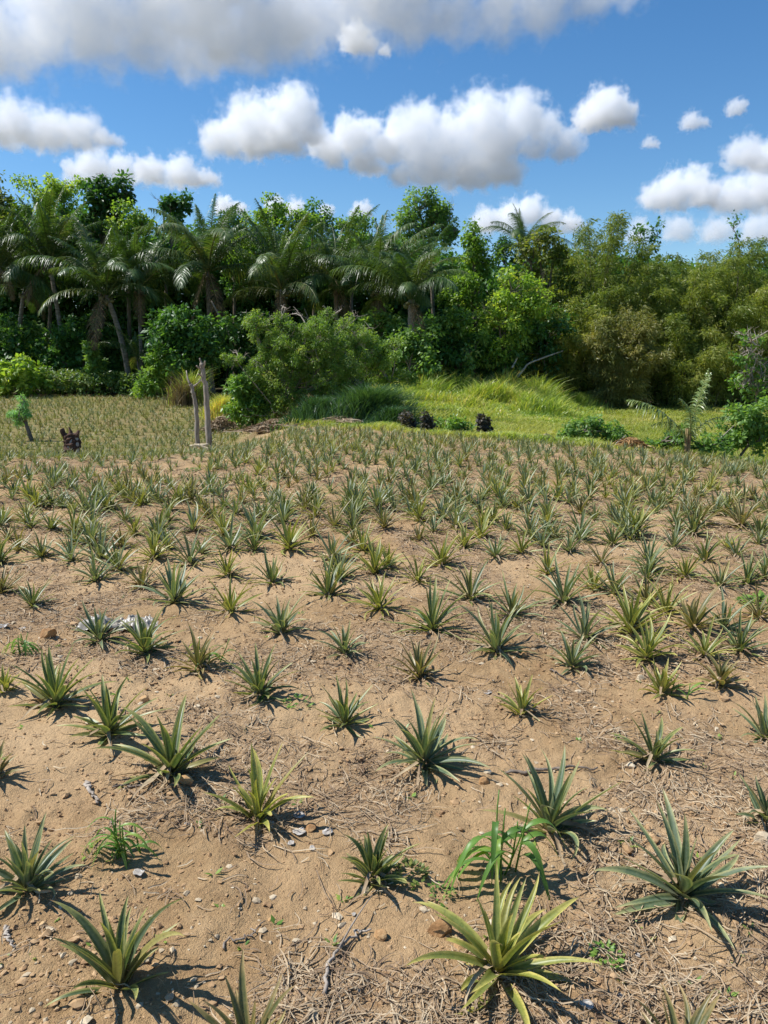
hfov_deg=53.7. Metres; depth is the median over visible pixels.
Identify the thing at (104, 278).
coconut palm
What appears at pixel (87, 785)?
stick
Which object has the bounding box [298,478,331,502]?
pineapple plant
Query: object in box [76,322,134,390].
understory shrub
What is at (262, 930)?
pebbles
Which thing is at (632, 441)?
brush pile
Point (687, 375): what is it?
bamboo clump
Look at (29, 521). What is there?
pineapple plant
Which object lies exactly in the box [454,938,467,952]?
stone
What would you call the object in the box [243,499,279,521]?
pineapple plant
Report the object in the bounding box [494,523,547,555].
pineapple plant
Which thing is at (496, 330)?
understory shrub
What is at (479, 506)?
pineapple plant
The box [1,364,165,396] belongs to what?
hedge
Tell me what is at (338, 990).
dry straw
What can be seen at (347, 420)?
brush pile
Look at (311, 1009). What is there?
stone
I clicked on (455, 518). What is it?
pineapple plant
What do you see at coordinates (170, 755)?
pineapple plant
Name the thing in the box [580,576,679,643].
pineapple plant
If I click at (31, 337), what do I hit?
understory shrub
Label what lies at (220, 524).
pineapple plant
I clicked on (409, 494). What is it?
pineapple plant
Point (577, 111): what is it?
sky
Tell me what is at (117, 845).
grass weed
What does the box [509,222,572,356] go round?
broadleaf tree
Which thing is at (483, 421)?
shrub
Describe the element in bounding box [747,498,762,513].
pineapple plant
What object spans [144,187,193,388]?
broadleaf tree
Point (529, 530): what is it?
pineapple plant
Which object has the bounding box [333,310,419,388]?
leafy bush
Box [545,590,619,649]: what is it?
pineapple plant
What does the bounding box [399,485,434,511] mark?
pineapple plant
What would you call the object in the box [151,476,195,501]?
pineapple plant
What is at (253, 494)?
pineapple plant
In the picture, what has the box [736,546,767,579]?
pineapple plant
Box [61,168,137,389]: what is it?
broadleaf tree
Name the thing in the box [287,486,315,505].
pineapple plant
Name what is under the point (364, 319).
understory shrub
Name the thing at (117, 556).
pineapple plant
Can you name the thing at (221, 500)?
pineapple plant
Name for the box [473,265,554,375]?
broadleaf tree
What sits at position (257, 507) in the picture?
pineapple plant
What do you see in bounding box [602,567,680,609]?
pineapple plant
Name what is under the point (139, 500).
pineapple plant
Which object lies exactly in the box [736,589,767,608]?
weed
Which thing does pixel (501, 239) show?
broadleaf tree
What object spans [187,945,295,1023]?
pineapple plant
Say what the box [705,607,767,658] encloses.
pineapple plant
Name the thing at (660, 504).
pineapple plant
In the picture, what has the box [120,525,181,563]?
pineapple plant
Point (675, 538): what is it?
pineapple plant
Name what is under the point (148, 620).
plastic bag
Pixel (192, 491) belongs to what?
pineapple plant
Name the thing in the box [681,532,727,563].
pineapple plant
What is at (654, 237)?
slender tree
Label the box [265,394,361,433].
grass clump
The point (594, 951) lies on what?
weed
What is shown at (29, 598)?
pineapple plant
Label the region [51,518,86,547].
pineapple plant
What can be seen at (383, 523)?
pineapple plant
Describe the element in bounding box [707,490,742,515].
pineapple plant
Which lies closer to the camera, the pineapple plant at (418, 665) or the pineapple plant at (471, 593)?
the pineapple plant at (418, 665)
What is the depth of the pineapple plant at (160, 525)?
7.11 m
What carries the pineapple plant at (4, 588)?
on the ground at (388, 917)
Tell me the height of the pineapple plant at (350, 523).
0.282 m
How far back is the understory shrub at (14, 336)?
44.65 m
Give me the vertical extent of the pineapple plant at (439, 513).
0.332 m
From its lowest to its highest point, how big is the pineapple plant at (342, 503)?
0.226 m
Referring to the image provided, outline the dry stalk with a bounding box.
[3,924,15,947]
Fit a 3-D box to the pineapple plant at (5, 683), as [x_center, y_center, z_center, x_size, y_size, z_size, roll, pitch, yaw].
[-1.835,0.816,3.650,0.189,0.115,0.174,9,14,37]
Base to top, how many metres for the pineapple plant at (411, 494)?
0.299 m
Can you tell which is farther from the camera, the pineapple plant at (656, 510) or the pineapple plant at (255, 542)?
the pineapple plant at (656, 510)
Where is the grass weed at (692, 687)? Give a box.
[668,674,707,698]
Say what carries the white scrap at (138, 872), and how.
on the ground at (388, 917)
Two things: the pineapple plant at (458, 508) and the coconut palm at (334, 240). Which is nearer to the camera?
the pineapple plant at (458, 508)
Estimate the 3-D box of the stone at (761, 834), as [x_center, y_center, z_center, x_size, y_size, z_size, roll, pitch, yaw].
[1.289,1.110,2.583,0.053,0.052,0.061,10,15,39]
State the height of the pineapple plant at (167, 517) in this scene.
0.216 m
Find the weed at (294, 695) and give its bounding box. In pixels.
[281,693,315,708]
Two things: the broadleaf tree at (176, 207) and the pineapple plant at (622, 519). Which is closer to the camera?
the pineapple plant at (622, 519)
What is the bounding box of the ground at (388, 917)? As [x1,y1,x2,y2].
[0,385,767,1023]
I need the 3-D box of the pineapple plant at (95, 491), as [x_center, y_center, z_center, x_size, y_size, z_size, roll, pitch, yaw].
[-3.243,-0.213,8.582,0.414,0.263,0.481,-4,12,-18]
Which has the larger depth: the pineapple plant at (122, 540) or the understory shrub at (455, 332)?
the understory shrub at (455, 332)
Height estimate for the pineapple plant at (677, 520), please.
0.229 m
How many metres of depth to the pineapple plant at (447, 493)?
8.83 m
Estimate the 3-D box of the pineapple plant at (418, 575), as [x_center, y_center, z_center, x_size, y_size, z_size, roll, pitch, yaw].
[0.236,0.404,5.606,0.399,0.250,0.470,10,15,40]
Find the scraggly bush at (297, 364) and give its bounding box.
[219,304,372,422]
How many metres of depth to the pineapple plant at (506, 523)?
7.36 m
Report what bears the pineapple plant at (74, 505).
on the ground at (388, 917)
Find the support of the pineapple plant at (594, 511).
on the ground at (388, 917)
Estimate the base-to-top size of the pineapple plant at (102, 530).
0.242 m
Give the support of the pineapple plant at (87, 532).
on the ground at (388, 917)
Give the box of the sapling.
[6,392,32,440]
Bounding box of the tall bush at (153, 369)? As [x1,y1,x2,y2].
[129,349,173,398]
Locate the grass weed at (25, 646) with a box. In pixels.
[2,633,41,655]
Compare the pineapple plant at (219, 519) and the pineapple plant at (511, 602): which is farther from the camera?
the pineapple plant at (219, 519)
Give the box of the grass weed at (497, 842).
[443,790,564,899]
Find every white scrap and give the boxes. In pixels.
[133,868,144,875]
[292,827,305,834]
[293,811,304,817]
[322,827,332,835]
[579,999,593,1009]
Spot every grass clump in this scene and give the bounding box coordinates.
[160,374,202,407]
[162,366,227,405]
[198,392,234,419]
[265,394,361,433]
[298,382,448,424]
[352,404,421,427]
[565,391,611,409]
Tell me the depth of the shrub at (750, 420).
17.34 m
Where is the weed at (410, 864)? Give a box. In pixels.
[390,856,429,885]
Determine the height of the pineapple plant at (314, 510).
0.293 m
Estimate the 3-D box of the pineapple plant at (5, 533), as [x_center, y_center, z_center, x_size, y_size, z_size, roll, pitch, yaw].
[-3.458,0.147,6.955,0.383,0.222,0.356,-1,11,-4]
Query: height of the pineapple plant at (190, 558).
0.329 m
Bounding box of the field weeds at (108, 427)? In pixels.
[0,396,261,456]
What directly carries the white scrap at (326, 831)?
on the ground at (388, 917)
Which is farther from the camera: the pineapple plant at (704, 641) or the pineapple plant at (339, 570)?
the pineapple plant at (339, 570)
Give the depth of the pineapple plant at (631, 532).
7.06 m
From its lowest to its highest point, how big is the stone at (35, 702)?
0.052 m
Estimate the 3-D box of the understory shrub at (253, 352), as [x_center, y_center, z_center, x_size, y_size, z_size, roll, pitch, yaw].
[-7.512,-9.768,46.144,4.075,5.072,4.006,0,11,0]
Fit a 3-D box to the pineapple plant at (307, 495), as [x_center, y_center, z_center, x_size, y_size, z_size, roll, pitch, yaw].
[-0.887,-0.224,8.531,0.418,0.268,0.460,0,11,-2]
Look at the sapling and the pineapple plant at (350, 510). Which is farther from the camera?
the sapling
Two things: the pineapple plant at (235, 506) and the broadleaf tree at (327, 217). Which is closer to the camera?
the pineapple plant at (235, 506)
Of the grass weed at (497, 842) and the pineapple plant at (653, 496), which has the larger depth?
the pineapple plant at (653, 496)
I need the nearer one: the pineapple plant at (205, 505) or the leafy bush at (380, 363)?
the pineapple plant at (205, 505)
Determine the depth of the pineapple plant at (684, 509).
8.20 m
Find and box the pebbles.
[0,502,767,1023]
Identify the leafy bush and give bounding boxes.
[220,368,286,427]
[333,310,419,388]
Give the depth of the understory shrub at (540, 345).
41.52 m
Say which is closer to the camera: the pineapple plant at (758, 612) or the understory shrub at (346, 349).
the pineapple plant at (758, 612)
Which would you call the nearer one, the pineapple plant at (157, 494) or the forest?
the pineapple plant at (157, 494)
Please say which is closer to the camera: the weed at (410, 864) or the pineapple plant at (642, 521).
the weed at (410, 864)
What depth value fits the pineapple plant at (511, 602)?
4.92 m
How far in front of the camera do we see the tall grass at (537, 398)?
34.61 m
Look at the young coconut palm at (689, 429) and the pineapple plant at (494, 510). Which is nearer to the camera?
the pineapple plant at (494, 510)
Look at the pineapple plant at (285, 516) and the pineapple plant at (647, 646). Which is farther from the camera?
the pineapple plant at (285, 516)
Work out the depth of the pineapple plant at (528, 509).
8.02 m
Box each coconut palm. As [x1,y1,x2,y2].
[0,181,125,389]
[0,202,63,301]
[0,239,87,389]
[13,217,190,392]
[76,216,205,373]
[98,322,162,372]
[129,193,302,392]
[221,198,344,393]
[265,204,399,384]
[293,210,453,374]
[328,216,469,369]
[481,203,573,375]
[626,368,730,452]
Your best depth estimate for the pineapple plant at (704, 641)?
4.15 m
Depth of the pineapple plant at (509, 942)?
2.01 m
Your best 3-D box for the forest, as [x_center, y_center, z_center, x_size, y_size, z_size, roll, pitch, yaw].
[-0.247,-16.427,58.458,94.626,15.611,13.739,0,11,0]
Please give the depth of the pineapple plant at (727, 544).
6.97 m
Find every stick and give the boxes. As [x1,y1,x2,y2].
[83,780,99,803]
[112,783,148,787]
[223,920,265,948]
[322,894,372,995]
[505,765,597,774]
[549,669,579,684]
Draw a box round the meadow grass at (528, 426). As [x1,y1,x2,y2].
[268,402,767,464]
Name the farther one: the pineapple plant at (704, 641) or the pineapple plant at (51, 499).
the pineapple plant at (51, 499)
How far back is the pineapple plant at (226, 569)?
5.77 m
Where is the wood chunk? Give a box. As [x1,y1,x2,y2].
[190,443,210,449]
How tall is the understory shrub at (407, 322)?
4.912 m
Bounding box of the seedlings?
[1,549,753,999]
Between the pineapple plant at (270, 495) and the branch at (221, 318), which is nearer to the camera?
the pineapple plant at (270, 495)
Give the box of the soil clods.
[0,467,767,1023]
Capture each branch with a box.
[211,301,235,345]
[517,350,562,377]
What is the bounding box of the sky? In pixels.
[0,0,767,301]
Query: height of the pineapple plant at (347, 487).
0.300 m
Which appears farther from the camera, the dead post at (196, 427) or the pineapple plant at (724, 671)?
the dead post at (196, 427)
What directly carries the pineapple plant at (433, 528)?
on the ground at (388, 917)
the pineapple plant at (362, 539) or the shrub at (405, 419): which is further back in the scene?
the shrub at (405, 419)
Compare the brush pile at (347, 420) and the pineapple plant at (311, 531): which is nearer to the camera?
the pineapple plant at (311, 531)
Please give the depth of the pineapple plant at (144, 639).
4.21 m
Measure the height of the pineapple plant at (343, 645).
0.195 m
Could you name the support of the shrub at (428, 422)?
on the ground at (388, 917)
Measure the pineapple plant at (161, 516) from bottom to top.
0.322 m
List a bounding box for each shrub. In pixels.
[0,311,46,392]
[0,326,38,365]
[0,352,57,397]
[17,320,56,389]
[29,323,79,372]
[55,309,118,372]
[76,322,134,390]
[80,340,108,394]
[122,319,166,376]
[139,307,195,392]
[141,302,223,376]
[165,330,201,379]
[173,319,220,388]
[194,311,240,396]
[204,314,252,388]
[215,311,268,379]
[232,310,289,372]
[312,323,370,378]
[338,303,405,376]
[365,316,421,383]
[392,315,424,334]
[397,409,419,428]
[399,309,435,368]
[416,315,464,368]
[419,318,469,380]
[419,411,438,430]
[434,413,476,432]
[441,331,497,377]
[467,320,508,380]
[470,327,528,378]
[474,412,493,433]
[487,309,550,380]
[516,302,579,377]
[520,350,541,376]
[529,303,584,363]
[555,413,632,442]
[644,422,733,454]
[704,395,767,457]
[725,326,767,444]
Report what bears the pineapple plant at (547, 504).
on the ground at (388, 917)
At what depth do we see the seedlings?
2.41 m
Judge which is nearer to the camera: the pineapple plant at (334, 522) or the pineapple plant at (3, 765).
the pineapple plant at (3, 765)
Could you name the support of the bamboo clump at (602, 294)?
on the ground at (388, 917)
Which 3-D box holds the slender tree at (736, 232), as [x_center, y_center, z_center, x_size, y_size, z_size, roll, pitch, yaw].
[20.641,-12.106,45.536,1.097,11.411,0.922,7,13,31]
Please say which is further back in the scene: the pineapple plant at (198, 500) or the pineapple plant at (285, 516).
the pineapple plant at (198, 500)
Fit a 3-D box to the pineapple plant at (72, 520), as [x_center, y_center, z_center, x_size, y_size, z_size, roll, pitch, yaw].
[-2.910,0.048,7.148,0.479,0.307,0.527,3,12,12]
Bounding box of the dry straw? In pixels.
[0,442,767,1023]
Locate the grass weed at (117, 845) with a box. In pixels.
[82,809,162,869]
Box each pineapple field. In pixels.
[0,422,767,505]
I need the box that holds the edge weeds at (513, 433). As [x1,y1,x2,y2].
[328,420,767,464]
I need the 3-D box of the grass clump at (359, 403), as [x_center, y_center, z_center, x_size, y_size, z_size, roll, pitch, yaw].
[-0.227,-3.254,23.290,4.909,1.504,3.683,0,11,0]
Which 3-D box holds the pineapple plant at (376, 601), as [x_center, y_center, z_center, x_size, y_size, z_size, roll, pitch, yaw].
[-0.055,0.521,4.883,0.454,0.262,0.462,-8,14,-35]
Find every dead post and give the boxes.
[186,370,200,448]
[196,358,211,451]
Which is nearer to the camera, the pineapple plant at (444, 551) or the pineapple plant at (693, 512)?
the pineapple plant at (444, 551)
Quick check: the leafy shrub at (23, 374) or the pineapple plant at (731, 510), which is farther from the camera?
the leafy shrub at (23, 374)
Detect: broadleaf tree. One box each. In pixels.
[0,170,26,270]
[0,172,88,361]
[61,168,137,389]
[102,197,164,359]
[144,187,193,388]
[210,206,260,380]
[227,191,324,369]
[296,196,340,376]
[330,207,376,380]
[384,321,445,387]
[390,185,460,316]
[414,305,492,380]
[433,216,505,380]
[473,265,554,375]
[482,232,531,273]
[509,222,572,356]
[715,242,767,279]
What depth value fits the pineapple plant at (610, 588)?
5.35 m
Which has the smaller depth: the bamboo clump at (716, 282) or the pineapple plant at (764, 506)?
the pineapple plant at (764, 506)
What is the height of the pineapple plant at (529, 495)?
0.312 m
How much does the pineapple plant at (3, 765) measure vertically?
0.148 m
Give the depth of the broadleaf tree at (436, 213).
46.99 m
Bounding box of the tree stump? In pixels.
[60,427,81,454]
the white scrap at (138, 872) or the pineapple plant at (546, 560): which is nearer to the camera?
the white scrap at (138, 872)
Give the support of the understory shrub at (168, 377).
on the ground at (388, 917)
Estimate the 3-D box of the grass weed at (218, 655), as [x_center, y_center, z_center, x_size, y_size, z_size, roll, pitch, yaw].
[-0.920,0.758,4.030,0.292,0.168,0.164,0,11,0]
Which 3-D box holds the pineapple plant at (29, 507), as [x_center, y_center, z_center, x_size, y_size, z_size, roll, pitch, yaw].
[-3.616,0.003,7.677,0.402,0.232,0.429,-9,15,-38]
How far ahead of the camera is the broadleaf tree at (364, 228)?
49.83 m
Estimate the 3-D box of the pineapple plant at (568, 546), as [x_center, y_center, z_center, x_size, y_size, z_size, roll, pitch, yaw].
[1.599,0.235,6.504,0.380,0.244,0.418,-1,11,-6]
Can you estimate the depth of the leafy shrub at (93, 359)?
41.88 m
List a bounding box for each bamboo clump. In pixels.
[515,287,620,399]
[536,210,668,402]
[575,302,676,409]
[612,244,767,405]
[641,235,767,402]
[641,302,763,407]
[678,250,767,406]
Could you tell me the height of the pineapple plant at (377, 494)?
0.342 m
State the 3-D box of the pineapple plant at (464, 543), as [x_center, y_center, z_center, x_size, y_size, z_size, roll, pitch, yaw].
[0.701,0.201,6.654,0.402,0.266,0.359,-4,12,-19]
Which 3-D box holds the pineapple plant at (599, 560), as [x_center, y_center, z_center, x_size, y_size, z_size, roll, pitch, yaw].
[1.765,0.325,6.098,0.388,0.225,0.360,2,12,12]
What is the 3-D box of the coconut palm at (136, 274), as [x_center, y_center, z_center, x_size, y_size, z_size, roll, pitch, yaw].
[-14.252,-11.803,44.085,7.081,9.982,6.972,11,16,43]
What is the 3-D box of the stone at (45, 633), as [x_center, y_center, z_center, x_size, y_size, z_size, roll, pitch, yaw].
[-1.963,0.715,4.422,0.082,0.085,0.097,9,15,39]
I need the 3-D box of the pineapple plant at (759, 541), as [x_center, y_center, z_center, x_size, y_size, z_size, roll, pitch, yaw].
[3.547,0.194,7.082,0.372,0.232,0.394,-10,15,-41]
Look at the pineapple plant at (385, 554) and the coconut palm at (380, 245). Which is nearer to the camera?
the pineapple plant at (385, 554)
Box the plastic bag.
[75,614,157,632]
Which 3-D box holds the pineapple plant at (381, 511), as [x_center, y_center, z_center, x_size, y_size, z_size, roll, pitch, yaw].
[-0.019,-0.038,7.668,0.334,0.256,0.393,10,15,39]
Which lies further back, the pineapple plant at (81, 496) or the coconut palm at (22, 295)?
the coconut palm at (22, 295)
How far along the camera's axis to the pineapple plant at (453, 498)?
8.42 m
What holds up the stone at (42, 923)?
on the ground at (388, 917)
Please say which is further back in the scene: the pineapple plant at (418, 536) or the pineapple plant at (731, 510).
the pineapple plant at (731, 510)
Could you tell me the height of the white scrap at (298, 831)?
0.011 m
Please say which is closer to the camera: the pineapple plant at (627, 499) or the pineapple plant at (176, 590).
the pineapple plant at (176, 590)
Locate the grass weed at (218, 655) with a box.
[186,637,234,671]
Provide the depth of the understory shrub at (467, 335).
41.12 m
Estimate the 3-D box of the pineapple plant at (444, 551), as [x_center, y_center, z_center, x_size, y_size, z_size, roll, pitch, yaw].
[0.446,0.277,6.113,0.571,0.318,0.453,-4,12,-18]
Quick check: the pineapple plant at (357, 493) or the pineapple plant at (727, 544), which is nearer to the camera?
the pineapple plant at (727, 544)
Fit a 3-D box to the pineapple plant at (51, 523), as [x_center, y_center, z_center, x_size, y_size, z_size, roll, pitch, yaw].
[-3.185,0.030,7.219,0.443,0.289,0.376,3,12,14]
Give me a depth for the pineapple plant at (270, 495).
8.71 m
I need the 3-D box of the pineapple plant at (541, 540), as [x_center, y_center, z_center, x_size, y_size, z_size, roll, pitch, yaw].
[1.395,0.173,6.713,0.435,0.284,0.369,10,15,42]
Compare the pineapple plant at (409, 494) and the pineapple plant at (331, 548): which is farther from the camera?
the pineapple plant at (409, 494)
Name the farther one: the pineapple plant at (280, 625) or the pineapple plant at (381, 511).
the pineapple plant at (381, 511)
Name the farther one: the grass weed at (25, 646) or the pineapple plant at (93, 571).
the pineapple plant at (93, 571)
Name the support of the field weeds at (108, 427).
on the ground at (388, 917)
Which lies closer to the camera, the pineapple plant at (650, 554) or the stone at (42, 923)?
the stone at (42, 923)
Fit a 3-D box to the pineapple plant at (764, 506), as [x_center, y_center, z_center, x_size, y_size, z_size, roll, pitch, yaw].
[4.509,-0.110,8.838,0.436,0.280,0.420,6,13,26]
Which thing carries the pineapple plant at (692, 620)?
on the ground at (388, 917)
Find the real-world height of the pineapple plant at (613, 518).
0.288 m
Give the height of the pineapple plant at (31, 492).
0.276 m
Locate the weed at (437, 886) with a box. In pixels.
[427,881,454,900]
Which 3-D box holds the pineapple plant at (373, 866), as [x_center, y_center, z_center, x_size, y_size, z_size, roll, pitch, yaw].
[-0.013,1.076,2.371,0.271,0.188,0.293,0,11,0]
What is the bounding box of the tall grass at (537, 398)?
[366,366,605,423]
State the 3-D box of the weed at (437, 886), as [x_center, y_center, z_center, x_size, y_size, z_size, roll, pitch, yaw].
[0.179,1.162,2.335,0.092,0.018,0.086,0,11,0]
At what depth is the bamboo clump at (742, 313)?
42.08 m
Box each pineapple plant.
[0,501,22,522]
[0,504,22,527]
[0,520,22,539]
[0,522,36,553]
[0,526,28,567]
[0,559,32,593]
[0,574,58,611]
[0,664,25,692]
[0,739,26,777]
[0,811,84,910]
[6,644,116,724]
[8,503,45,522]
[9,497,37,515]
[10,507,49,530]
[13,481,55,512]
[14,482,47,502]
[15,528,61,561]
[30,483,69,508]
[32,497,52,508]
[32,502,69,532]
[38,529,90,566]
[43,891,185,1007]
[45,489,71,509]
[46,501,98,536]
[47,484,76,501]
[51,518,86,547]
[53,673,170,754]
[54,517,117,548]
[56,485,109,512]
[56,488,84,507]
[57,496,83,512]
[61,513,109,549]
[63,544,121,583]
[66,521,132,564]
[67,483,119,518]
[68,601,133,648]
[75,533,143,575]
[77,519,117,537]
[79,478,108,501]
[79,484,112,502]
[79,497,116,527]
[80,486,130,512]
[92,693,234,804]
[95,524,141,548]
[106,498,140,524]
[108,494,126,507]
[108,605,186,662]
[109,483,135,499]
[112,475,149,502]
[112,557,166,593]
[116,511,146,536]
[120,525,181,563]
[122,483,160,506]
[129,557,219,607]
[132,511,179,543]
[133,489,155,502]
[134,497,181,528]
[138,477,176,503]
[142,524,185,551]
[143,516,174,535]
[150,488,188,512]
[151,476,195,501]
[155,528,221,572]
[157,501,184,522]
[162,623,229,679]
[164,486,193,503]
[166,499,213,532]
[168,474,211,502]
[180,530,216,556]
[186,495,220,520]
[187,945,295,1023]
[188,484,212,503]
[190,493,210,508]
[195,495,237,520]
[198,508,246,537]
[198,510,258,553]
[198,573,262,623]
[200,543,249,582]
[203,741,312,854]
[207,511,237,528]
[212,487,236,509]
[217,493,256,517]
[221,642,299,706]
[227,501,286,543]
[233,488,253,503]
[233,525,269,554]
[235,509,265,527]
[239,543,301,585]
[243,499,274,516]
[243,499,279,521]
[244,593,310,642]
[245,485,260,500]
[253,484,286,502]
[256,490,285,510]
[262,503,319,555]
[264,496,304,523]
[266,489,306,514]
[268,487,285,503]
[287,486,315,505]
[290,482,320,503]
[295,490,310,511]
[295,491,337,518]
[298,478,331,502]
[298,512,331,541]
[298,523,366,566]
[298,550,354,602]
[304,675,378,737]
[307,489,330,508]
[308,501,349,531]
[314,546,362,585]
[314,621,368,657]
[324,476,364,498]
[329,493,361,513]
[330,488,373,515]
[330,496,366,521]
[331,504,369,535]
[331,518,382,552]
[335,479,371,505]
[336,522,376,546]
[337,481,371,504]
[338,822,420,909]
[340,571,402,617]
[343,531,411,578]
[346,495,375,514]
[357,480,395,508]
[363,498,395,522]
[364,502,407,530]
[365,538,409,573]
[366,476,407,500]
[375,487,410,511]
[375,687,491,789]
[382,474,425,505]
[387,627,443,682]
[391,575,471,641]
[394,555,444,587]
[395,480,428,507]
[397,487,422,505]
[397,490,439,525]
[397,495,426,517]
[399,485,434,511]
[402,519,440,544]
[403,497,431,515]
[404,862,601,1023]
[412,530,472,571]
[416,513,446,535]
[419,493,471,523]
[431,495,483,532]
[431,559,505,605]
[432,483,474,507]
[432,492,460,512]
[437,483,460,498]
[441,475,476,502]
[441,521,487,550]
[444,480,483,504]
[444,491,476,517]
[448,504,506,542]
[450,507,475,524]
[456,594,538,666]
[459,489,497,513]
[466,484,491,500]
[469,495,519,524]
[469,506,501,525]
[475,529,519,564]
[480,570,551,622]
[483,744,625,870]
[485,480,526,505]
[489,489,519,510]
[489,511,526,531]
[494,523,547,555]
[495,674,552,722]
[503,513,550,541]
[506,494,531,510]
[509,479,548,505]
[509,493,543,519]
[510,503,561,537]
[517,496,563,526]
[520,517,561,549]
[526,504,574,535]
[527,539,578,576]
[527,552,610,610]
[531,491,565,516]
[540,515,570,539]
[541,630,606,677]
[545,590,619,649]
[547,525,588,556]
[553,484,582,504]
[553,506,607,543]
[554,503,608,534]
[561,486,606,515]
[569,562,623,591]
[573,492,596,507]
[579,502,608,521]
[580,558,652,597]
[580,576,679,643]
[581,538,625,567]
[584,520,633,547]
[592,498,630,525]
[592,785,767,949]
[596,501,659,540]
[601,498,662,539]
[601,499,629,515]
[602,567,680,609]
[602,980,720,1023]
[604,494,645,519]
[607,484,636,505]
[607,484,645,508]
[611,712,695,781]
[613,512,659,542]
[613,610,690,667]
[619,531,679,576]
[625,532,668,562]
[627,553,677,583]
[632,503,655,520]
[636,576,698,622]
[638,656,699,700]
[641,486,671,508]
[643,496,676,510]
[646,500,669,515]
[656,546,718,582]
[657,521,692,552]
[659,512,697,534]
[660,500,696,523]
[660,582,738,639]
[669,492,714,515]
[670,497,688,510]
[670,504,718,538]
[670,612,740,666]
[672,501,694,515]
[678,491,728,529]
[681,493,715,517]
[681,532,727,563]
[692,648,756,697]
[694,559,746,592]
[696,586,758,635]
[697,490,734,516]
[704,496,723,510]
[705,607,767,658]
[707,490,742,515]
[710,493,767,530]
[711,530,741,548]
[715,534,758,558]
[719,500,749,518]
[727,549,767,587]
[727,583,767,622]
[730,510,767,538]
[732,696,767,742]
[734,772,767,823]
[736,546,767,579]
[741,519,767,547]
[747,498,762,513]
[752,545,767,566]
[756,495,767,512]
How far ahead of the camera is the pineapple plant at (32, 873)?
2.31 m
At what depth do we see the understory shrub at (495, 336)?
41.42 m
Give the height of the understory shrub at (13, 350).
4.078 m
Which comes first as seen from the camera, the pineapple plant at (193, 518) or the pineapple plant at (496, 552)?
the pineapple plant at (496, 552)
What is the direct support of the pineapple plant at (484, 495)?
on the ground at (388, 917)
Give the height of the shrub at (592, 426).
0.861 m
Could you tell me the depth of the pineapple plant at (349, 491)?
8.43 m
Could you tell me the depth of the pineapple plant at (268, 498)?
8.29 m
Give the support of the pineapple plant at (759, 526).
on the ground at (388, 917)
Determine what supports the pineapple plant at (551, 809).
on the ground at (388, 917)
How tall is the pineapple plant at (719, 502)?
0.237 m
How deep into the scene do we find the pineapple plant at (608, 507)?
8.25 m
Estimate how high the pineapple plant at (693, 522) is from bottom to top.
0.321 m
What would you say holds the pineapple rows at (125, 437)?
on the ground at (388, 917)
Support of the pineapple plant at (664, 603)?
on the ground at (388, 917)
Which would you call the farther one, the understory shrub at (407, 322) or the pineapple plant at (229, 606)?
the understory shrub at (407, 322)
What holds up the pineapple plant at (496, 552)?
on the ground at (388, 917)
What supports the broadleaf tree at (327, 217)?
on the ground at (388, 917)
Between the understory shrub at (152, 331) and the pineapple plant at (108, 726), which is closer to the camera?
the pineapple plant at (108, 726)
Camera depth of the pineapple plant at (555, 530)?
7.13 m
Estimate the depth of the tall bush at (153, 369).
39.12 m
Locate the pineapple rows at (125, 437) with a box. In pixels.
[0,393,247,455]
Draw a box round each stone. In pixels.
[28,698,42,708]
[36,921,45,929]
[39,628,56,638]
[139,695,148,702]
[179,774,193,785]
[306,823,316,832]
[307,1007,318,1021]
[361,886,369,893]
[374,929,386,940]
[427,919,451,937]
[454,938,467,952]
[479,776,489,784]
[521,652,527,657]
[624,762,635,768]
[636,674,643,679]
[754,831,767,844]
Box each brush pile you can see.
[189,413,244,432]
[223,418,288,432]
[274,415,367,425]
[613,437,654,449]
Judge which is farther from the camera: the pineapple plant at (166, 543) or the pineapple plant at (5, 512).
the pineapple plant at (5, 512)
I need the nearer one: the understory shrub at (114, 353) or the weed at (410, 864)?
the weed at (410, 864)
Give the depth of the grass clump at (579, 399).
40.24 m
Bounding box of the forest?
[0,202,767,394]
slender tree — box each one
[630,216,665,273]
[727,209,743,403]
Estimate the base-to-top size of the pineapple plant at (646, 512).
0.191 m
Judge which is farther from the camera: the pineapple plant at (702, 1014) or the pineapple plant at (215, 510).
the pineapple plant at (215, 510)
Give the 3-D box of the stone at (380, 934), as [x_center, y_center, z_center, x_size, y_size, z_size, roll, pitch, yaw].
[-0.010,1.199,2.147,0.038,0.032,0.033,0,11,0]
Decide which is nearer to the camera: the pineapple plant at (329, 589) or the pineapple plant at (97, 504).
the pineapple plant at (329, 589)
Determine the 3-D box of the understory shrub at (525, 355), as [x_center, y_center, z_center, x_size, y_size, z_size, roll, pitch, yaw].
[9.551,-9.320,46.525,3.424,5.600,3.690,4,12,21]
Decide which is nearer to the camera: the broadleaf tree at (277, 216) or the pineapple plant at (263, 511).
the pineapple plant at (263, 511)
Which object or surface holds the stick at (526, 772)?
on the ground at (388, 917)
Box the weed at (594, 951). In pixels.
[588,939,625,969]
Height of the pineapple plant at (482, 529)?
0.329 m

